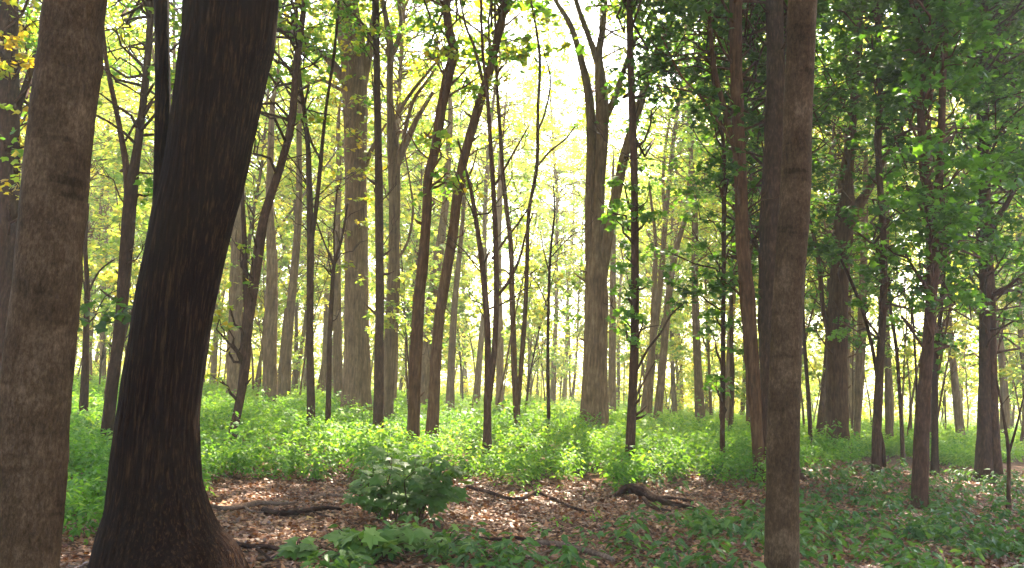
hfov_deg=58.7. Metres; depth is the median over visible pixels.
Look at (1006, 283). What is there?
distant tree
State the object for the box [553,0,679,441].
forest tree
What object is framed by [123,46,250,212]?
distant tree
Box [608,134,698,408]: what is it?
distant tree
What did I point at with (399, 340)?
distant sapling
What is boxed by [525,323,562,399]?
distant sapling
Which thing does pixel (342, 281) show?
distant tree
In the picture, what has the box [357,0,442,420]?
forest tree
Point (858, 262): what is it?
distant tree
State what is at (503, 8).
forest tree
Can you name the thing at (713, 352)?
distant sapling
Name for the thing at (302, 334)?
distant tree
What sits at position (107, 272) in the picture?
distant sapling
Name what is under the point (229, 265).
distant tree
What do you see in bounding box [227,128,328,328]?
distant tree
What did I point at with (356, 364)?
forest tree
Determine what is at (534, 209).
distant tree
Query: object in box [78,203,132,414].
forest tree
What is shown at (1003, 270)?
distant tree
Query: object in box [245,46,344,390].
distant tree
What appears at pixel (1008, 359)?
distant sapling
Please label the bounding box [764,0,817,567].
forest tree
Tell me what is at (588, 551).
fallen branch
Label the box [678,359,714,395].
distant sapling
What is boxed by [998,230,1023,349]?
distant tree
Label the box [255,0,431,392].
distant tree
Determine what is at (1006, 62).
forest tree
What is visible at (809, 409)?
forest tree
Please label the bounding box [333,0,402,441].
forest tree
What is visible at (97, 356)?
distant tree
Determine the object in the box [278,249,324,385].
distant sapling
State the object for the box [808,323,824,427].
distant sapling
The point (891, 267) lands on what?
distant tree
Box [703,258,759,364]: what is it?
distant sapling
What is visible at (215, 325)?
distant sapling
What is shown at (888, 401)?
forest tree
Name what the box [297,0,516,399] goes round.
distant tree
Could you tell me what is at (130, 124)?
distant tree
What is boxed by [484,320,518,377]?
distant sapling
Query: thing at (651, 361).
forest tree
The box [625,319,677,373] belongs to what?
distant sapling
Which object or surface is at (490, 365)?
forest tree
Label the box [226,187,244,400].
forest tree
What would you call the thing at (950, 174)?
distant tree
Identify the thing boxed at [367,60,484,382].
distant tree
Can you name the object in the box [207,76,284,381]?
distant tree
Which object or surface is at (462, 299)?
distant sapling
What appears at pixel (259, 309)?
distant sapling
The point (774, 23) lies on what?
forest tree
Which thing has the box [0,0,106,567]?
forest tree
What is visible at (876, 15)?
forest tree
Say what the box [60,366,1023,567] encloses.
ground
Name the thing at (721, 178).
forest tree
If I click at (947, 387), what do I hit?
distant sapling
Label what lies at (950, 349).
distant sapling
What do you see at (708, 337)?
distant sapling
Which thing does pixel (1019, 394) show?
distant sapling
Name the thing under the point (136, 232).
distant tree
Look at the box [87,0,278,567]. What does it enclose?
forest tree
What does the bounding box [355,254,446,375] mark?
distant sapling
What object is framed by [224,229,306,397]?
distant sapling
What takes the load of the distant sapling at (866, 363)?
on the ground at (1016, 465)
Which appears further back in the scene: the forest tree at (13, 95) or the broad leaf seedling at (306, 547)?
the forest tree at (13, 95)
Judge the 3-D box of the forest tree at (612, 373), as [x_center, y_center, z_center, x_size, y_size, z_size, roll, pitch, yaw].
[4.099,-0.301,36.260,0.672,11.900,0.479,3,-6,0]
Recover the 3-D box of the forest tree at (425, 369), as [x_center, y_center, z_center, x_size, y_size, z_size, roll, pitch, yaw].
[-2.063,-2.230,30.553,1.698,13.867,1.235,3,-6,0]
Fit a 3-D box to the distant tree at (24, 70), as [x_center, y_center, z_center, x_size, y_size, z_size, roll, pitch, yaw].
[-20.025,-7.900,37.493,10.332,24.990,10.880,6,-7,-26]
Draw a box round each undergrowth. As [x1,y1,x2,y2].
[62,403,214,544]
[69,380,1017,490]
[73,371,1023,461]
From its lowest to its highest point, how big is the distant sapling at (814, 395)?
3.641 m
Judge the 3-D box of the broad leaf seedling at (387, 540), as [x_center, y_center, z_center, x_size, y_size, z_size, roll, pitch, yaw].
[-1.179,2.212,7.737,1.050,0.365,0.814,3,-6,0]
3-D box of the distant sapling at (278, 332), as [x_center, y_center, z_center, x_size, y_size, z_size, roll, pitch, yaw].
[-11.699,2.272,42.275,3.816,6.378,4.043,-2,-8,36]
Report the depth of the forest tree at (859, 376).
29.86 m
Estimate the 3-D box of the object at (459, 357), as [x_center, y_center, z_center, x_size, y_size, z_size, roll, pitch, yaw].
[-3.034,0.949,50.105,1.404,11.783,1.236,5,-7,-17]
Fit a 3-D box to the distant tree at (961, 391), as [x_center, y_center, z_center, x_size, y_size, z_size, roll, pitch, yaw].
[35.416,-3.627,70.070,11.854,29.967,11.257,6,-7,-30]
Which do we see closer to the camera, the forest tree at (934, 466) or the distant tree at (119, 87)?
the forest tree at (934, 466)
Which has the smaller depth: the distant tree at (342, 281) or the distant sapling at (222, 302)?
the distant sapling at (222, 302)
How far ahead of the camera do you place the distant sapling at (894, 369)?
52.11 m
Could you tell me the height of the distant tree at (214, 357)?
25.198 m
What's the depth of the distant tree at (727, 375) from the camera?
40.35 m
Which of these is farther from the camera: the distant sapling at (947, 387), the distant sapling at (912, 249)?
the distant sapling at (947, 387)
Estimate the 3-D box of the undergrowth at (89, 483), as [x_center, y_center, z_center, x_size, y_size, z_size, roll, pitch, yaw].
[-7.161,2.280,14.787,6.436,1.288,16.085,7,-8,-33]
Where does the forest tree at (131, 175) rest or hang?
on the ground at (1016, 465)
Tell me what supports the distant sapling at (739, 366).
on the ground at (1016, 465)
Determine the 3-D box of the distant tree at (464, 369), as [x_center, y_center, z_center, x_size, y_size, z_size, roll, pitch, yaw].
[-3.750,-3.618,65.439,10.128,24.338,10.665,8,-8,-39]
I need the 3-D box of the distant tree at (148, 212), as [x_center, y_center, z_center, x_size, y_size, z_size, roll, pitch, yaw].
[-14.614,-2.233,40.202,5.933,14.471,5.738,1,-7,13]
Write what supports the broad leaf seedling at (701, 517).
on the ground at (1016, 465)
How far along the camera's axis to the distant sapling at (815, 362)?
44.59 m
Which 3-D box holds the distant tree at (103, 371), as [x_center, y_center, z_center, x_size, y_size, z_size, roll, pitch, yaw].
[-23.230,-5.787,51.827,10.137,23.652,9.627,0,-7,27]
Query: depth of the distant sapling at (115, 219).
27.25 m
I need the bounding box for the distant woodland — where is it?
[74,16,1021,424]
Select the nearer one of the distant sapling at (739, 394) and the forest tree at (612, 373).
the distant sapling at (739, 394)
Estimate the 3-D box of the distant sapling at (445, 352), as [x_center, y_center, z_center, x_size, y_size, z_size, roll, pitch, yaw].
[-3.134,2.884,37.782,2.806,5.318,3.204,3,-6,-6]
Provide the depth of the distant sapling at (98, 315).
33.99 m
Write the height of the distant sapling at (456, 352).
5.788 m
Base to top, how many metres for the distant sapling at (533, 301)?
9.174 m
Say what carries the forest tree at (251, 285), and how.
on the ground at (1016, 465)
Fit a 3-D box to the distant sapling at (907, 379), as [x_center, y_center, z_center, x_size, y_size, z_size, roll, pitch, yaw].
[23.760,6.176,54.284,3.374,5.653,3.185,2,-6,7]
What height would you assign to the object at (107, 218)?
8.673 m
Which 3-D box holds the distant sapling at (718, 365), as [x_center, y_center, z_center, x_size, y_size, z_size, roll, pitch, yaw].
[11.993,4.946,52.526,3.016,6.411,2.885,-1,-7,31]
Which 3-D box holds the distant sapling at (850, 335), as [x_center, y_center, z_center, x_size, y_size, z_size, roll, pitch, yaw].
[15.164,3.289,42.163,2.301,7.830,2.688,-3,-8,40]
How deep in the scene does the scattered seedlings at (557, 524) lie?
10.24 m
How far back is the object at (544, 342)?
48.24 m
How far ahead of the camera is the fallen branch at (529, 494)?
11.79 m
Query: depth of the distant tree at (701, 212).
48.13 m
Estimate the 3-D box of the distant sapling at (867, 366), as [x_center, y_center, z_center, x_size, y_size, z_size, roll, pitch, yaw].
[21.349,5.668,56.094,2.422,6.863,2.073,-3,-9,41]
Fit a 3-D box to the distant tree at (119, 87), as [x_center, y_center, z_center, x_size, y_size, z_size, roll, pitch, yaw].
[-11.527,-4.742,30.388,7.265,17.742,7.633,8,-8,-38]
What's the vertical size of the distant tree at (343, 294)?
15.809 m
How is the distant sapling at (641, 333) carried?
on the ground at (1016, 465)
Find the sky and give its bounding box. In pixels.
[20,0,1016,409]
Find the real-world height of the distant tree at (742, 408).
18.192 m
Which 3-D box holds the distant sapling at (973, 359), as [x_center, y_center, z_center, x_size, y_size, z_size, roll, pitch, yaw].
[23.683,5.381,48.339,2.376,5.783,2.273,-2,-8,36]
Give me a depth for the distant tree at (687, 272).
57.74 m
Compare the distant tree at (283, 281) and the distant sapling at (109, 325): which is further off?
the distant tree at (283, 281)
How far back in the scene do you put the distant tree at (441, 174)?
62.26 m
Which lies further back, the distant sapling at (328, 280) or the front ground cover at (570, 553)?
the distant sapling at (328, 280)
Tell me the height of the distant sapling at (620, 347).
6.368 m
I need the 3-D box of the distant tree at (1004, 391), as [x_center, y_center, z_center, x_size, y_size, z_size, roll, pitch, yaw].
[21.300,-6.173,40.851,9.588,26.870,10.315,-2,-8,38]
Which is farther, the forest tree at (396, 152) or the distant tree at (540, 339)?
the distant tree at (540, 339)
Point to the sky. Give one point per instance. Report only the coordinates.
(591, 67)
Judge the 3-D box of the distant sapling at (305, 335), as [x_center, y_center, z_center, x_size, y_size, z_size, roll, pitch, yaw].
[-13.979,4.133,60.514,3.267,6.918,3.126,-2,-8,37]
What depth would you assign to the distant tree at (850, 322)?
38.02 m
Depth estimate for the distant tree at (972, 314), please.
55.93 m
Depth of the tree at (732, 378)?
26.92 m
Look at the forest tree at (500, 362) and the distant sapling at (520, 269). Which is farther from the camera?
the forest tree at (500, 362)
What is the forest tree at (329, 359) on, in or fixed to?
on the ground at (1016, 465)
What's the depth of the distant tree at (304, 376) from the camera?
56.13 m
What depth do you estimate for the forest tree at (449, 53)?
16.67 m
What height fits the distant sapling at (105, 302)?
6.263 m
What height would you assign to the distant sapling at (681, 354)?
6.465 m
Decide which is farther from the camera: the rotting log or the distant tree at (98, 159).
the distant tree at (98, 159)
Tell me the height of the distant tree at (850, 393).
29.730 m
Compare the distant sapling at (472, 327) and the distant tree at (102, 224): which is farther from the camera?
the distant tree at (102, 224)
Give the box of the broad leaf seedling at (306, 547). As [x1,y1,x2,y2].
[273,536,320,565]
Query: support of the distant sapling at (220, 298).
on the ground at (1016, 465)
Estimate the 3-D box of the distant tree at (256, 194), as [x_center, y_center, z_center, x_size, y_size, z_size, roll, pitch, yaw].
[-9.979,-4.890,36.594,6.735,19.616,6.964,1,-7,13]
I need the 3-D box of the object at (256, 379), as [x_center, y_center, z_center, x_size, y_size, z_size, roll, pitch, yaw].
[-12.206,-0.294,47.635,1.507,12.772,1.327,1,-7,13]
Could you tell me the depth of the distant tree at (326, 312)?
45.98 m
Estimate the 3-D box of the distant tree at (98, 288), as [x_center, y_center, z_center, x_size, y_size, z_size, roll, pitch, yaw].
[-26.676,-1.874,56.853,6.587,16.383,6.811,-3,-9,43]
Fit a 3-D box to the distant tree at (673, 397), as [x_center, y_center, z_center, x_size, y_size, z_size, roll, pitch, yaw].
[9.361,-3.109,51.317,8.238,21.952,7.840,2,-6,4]
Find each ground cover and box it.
[300,514,606,567]
[601,455,1023,567]
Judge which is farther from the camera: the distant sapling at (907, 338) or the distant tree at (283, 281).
the distant tree at (283, 281)
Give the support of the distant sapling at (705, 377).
on the ground at (1016, 465)
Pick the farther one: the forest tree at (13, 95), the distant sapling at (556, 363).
the distant sapling at (556, 363)
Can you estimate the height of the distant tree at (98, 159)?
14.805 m
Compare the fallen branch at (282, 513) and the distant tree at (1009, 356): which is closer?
the fallen branch at (282, 513)
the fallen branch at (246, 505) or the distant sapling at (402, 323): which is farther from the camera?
the distant sapling at (402, 323)
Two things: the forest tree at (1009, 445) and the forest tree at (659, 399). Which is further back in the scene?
the forest tree at (659, 399)
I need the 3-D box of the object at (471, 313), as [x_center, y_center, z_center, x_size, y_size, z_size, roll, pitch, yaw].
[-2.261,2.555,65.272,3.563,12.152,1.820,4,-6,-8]
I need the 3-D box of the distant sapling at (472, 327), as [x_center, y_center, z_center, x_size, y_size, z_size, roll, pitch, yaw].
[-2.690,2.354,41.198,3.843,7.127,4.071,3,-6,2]
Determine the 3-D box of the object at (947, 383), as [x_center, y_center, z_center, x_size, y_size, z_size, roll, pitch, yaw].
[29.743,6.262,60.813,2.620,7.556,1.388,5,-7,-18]
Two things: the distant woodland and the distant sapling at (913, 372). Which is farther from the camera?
the distant woodland
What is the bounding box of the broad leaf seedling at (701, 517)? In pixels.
[691,511,715,523]
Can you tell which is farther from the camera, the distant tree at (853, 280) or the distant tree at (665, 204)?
the distant tree at (853, 280)
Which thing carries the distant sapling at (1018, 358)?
on the ground at (1016, 465)
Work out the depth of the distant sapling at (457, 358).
45.33 m
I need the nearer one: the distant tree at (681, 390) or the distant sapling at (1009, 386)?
the distant sapling at (1009, 386)
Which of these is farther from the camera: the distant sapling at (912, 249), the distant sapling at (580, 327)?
the distant sapling at (580, 327)
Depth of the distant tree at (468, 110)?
47.94 m
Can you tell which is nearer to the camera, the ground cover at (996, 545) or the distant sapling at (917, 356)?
the ground cover at (996, 545)
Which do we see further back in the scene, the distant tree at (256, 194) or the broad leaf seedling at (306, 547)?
the distant tree at (256, 194)
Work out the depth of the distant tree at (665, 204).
37.29 m
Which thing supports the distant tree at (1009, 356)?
on the ground at (1016, 465)
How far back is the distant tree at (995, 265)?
59.49 m
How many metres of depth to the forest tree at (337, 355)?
30.98 m
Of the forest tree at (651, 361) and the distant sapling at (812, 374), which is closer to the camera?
the distant sapling at (812, 374)
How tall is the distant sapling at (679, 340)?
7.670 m
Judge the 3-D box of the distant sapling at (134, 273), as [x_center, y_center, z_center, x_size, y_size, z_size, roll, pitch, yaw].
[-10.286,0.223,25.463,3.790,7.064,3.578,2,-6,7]
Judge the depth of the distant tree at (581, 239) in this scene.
62.75 m
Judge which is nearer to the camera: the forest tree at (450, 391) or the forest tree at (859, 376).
the forest tree at (450, 391)
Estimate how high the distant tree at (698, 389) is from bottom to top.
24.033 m
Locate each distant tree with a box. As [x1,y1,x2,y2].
[19,0,137,223]
[19,1,154,297]
[19,2,141,149]
[20,9,154,378]
[74,121,113,371]
[81,101,148,302]
[82,125,143,304]
[88,23,172,385]
[88,129,151,324]
[91,0,284,249]
[91,97,151,324]
[93,165,147,375]
[97,23,178,280]
[113,109,253,284]
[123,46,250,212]
[139,19,295,384]
[204,176,256,381]
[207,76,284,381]
[220,0,373,397]
[220,140,281,381]
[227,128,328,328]
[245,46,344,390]
[247,40,385,388]
[247,90,374,387]
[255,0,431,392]
[273,0,439,390]
[276,72,387,390]
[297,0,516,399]
[298,213,374,390]
[315,215,375,353]
[341,136,420,318]
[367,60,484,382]
[368,34,494,295]
[368,144,451,392]
[374,21,532,312]
[385,137,481,300]
[400,0,588,408]
[409,75,523,395]
[424,204,482,336]
[469,63,585,398]
[486,7,628,403]
[502,186,575,397]
[520,98,625,398]
[533,128,648,397]
[560,0,812,424]
[565,0,763,414]
[569,123,675,402]
[604,211,652,348]
[606,110,706,407]
[608,64,729,413]
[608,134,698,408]
[608,144,684,402]
[625,120,718,409]
[630,176,713,405]
[633,18,810,426]
[646,145,742,414]
[651,64,818,353]
[655,116,730,411]
[666,3,844,428]
[672,151,760,320]
[683,15,907,305]
[685,198,757,414]
[748,17,916,436]
[801,230,826,383]
[805,13,953,434]
[805,129,894,323]
[809,83,915,389]
[810,15,918,407]
[813,16,953,423]
[815,76,954,427]
[840,8,1023,436]
[864,11,1023,434]
[908,114,975,409]
[915,27,1023,422]
[925,100,1009,354]
[931,16,1023,448]
[939,152,1017,360]
[943,110,1022,343]
[952,200,1020,428]
[970,193,1023,331]
[972,269,1016,421]
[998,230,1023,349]
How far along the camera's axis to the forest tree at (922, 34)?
13.54 m
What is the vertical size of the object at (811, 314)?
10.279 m
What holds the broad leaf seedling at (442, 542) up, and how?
on the ground at (1016, 465)
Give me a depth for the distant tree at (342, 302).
71.05 m
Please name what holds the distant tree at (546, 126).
on the ground at (1016, 465)
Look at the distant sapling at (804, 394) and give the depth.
55.08 m
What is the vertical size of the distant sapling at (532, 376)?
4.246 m
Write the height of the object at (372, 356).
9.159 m
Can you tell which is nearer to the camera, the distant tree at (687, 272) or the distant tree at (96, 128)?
the distant tree at (96, 128)
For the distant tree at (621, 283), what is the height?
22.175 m
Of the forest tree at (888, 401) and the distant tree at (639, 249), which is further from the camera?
the distant tree at (639, 249)
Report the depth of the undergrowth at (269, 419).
16.41 m
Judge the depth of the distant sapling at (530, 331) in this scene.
39.43 m
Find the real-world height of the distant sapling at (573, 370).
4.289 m
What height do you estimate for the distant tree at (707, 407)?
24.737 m
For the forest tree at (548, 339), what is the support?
on the ground at (1016, 465)
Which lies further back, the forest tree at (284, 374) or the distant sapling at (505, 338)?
the distant sapling at (505, 338)
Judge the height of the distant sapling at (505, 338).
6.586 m
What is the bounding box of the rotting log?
[614,483,696,511]
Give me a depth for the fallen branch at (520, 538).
8.70 m
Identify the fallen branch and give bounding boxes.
[211,500,297,512]
[236,541,298,562]
[261,506,341,518]
[308,493,353,499]
[466,485,586,512]
[479,536,547,543]
[537,539,614,562]
[625,513,689,520]
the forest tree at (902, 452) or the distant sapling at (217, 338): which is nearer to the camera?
the forest tree at (902, 452)
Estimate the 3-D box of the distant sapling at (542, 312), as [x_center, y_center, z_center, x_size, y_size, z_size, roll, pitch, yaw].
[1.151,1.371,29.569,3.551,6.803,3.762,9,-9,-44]
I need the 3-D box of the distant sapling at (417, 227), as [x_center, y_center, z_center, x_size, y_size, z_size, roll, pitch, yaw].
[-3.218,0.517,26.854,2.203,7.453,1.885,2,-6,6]
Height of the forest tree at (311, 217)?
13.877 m
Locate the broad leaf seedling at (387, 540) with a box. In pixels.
[317,523,434,565]
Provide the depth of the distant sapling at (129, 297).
60.77 m
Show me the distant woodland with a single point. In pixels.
(688, 400)
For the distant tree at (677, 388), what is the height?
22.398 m
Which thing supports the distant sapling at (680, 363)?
on the ground at (1016, 465)
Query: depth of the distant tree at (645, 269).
60.48 m
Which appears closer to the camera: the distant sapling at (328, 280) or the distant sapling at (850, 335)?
the distant sapling at (328, 280)
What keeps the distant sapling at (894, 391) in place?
on the ground at (1016, 465)
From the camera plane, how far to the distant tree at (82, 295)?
72.54 m
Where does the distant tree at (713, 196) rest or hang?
on the ground at (1016, 465)
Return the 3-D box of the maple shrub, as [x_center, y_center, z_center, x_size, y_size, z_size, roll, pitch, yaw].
[-1.158,2.155,9.739,1.332,0.800,1.186,-2,-8,36]
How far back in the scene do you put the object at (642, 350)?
59.11 m
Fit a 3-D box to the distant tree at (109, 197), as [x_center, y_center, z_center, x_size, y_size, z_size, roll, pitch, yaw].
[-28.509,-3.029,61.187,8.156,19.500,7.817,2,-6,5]
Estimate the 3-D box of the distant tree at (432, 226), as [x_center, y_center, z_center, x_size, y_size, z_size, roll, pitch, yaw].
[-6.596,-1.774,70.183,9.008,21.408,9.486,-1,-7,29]
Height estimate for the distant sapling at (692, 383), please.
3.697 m
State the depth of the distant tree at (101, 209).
43.33 m
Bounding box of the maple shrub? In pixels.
[341,445,472,522]
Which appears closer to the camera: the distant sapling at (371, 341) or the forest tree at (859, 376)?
the forest tree at (859, 376)
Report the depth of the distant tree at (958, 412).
37.09 m
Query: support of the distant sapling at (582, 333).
on the ground at (1016, 465)
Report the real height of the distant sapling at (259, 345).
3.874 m
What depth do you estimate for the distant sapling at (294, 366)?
40.17 m
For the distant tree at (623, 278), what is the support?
on the ground at (1016, 465)
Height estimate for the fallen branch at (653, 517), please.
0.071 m
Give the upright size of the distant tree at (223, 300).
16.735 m
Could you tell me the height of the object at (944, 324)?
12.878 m
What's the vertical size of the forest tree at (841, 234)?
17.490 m
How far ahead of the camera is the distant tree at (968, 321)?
54.35 m
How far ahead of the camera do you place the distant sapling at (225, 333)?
58.77 m
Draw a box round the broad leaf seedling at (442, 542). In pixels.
[412,524,480,556]
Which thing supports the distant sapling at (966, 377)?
on the ground at (1016, 465)
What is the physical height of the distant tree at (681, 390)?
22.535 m
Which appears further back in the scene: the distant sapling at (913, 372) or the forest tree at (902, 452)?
the distant sapling at (913, 372)
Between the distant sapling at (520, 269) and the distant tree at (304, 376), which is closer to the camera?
the distant sapling at (520, 269)
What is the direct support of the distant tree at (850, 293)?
on the ground at (1016, 465)
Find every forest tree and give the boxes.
[0,0,41,367]
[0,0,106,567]
[15,0,181,440]
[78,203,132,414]
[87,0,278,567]
[204,0,361,445]
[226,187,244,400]
[258,0,369,442]
[259,35,306,402]
[277,65,327,398]
[281,0,387,417]
[297,185,372,430]
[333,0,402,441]
[333,92,342,403]
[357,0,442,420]
[380,0,524,459]
[418,0,550,465]
[420,27,473,409]
[424,0,530,439]
[427,109,472,411]
[438,0,586,432]
[495,98,507,408]
[506,185,596,445]
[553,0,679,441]
[574,0,694,455]
[605,0,835,481]
[608,139,615,414]
[617,0,765,465]
[643,180,679,418]
[653,135,709,421]
[697,0,894,481]
[749,0,1007,479]
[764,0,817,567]
[803,250,816,455]
[805,0,963,460]
[841,0,1023,509]
[853,116,870,443]
[883,149,893,439]
[887,264,923,465]
[920,0,1023,483]
[923,251,973,475]
[977,355,1023,508]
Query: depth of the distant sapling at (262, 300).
38.44 m
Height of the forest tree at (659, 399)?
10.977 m
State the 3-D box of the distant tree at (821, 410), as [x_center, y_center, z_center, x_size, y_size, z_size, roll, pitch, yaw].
[10.980,-2.267,31.928,6.601,16.252,6.888,0,-7,20]
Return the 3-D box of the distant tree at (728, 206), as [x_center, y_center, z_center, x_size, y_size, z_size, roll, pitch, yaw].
[11.503,-4.809,37.889,9.042,22.765,9.501,5,-7,-23]
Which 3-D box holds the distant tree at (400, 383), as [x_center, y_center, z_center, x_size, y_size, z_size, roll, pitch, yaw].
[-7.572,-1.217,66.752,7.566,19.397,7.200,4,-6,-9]
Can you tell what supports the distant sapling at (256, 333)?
on the ground at (1016, 465)
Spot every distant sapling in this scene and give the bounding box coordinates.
[77,288,129,384]
[80,231,134,324]
[83,203,149,399]
[88,167,148,304]
[88,191,151,343]
[99,291,134,358]
[106,263,140,357]
[210,302,259,348]
[212,286,225,332]
[213,257,229,385]
[213,274,228,329]
[218,258,257,382]
[221,280,295,386]
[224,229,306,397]
[251,245,282,360]
[252,275,283,334]
[252,337,280,367]
[254,256,263,323]
[277,303,322,387]
[277,336,305,382]
[278,222,344,391]
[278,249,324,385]
[342,316,374,358]
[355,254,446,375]
[369,171,440,406]
[371,325,404,362]
[385,229,482,357]
[398,344,408,391]
[407,302,470,360]
[424,276,492,402]
[441,318,478,379]
[442,284,463,348]
[443,331,469,369]
[468,298,554,393]
[470,328,519,380]
[474,225,585,412]
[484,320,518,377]
[490,245,575,388]
[491,192,555,409]
[504,317,557,405]
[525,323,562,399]
[530,351,558,395]
[539,331,578,402]
[543,344,577,400]
[569,286,621,347]
[571,302,625,353]
[607,320,639,406]
[608,295,699,371]
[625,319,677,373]
[628,292,649,361]
[640,297,712,414]
[647,300,689,356]
[669,336,689,411]
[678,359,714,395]
[686,361,719,411]
[690,363,718,395]
[701,329,742,413]
[701,348,736,410]
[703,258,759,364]
[710,366,745,421]
[734,363,745,405]
[735,358,745,411]
[741,300,824,383]
[800,368,818,411]
[801,371,821,410]
[808,274,867,429]
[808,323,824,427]
[808,332,826,424]
[850,317,873,422]
[854,322,872,392]
[861,258,955,451]
[883,370,914,414]
[884,342,917,411]
[890,334,905,391]
[892,350,944,412]
[904,159,1001,423]
[909,319,920,373]
[910,349,969,425]
[920,262,978,458]
[938,341,978,398]
[939,313,978,429]
[965,357,1018,403]
[976,329,1021,403]
[997,311,1023,388]
[997,335,1019,426]
[999,368,1021,414]
[1013,291,1023,445]
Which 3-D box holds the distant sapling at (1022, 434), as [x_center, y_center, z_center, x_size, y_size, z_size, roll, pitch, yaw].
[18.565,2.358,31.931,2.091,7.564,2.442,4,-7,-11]
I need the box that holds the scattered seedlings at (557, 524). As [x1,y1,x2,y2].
[481,485,621,567]
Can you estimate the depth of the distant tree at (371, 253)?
71.41 m
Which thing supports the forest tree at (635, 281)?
on the ground at (1016, 465)
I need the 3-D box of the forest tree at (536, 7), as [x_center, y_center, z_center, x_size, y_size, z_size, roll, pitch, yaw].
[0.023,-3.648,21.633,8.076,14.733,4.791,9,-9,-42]
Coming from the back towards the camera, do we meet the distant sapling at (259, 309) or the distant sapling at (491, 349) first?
the distant sapling at (491, 349)
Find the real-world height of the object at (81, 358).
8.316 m
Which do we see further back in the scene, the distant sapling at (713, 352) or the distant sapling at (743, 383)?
the distant sapling at (713, 352)
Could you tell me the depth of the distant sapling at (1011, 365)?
27.70 m
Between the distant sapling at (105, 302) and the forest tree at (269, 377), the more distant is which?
the distant sapling at (105, 302)
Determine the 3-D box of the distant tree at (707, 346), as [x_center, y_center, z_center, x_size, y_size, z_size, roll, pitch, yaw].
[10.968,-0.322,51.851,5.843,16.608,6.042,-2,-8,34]
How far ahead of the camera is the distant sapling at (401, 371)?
53.20 m
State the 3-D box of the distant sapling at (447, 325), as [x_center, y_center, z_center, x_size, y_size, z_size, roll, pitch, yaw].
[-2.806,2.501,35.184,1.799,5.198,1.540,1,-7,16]
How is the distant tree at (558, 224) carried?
on the ground at (1016, 465)
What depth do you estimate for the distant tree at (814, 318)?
68.99 m

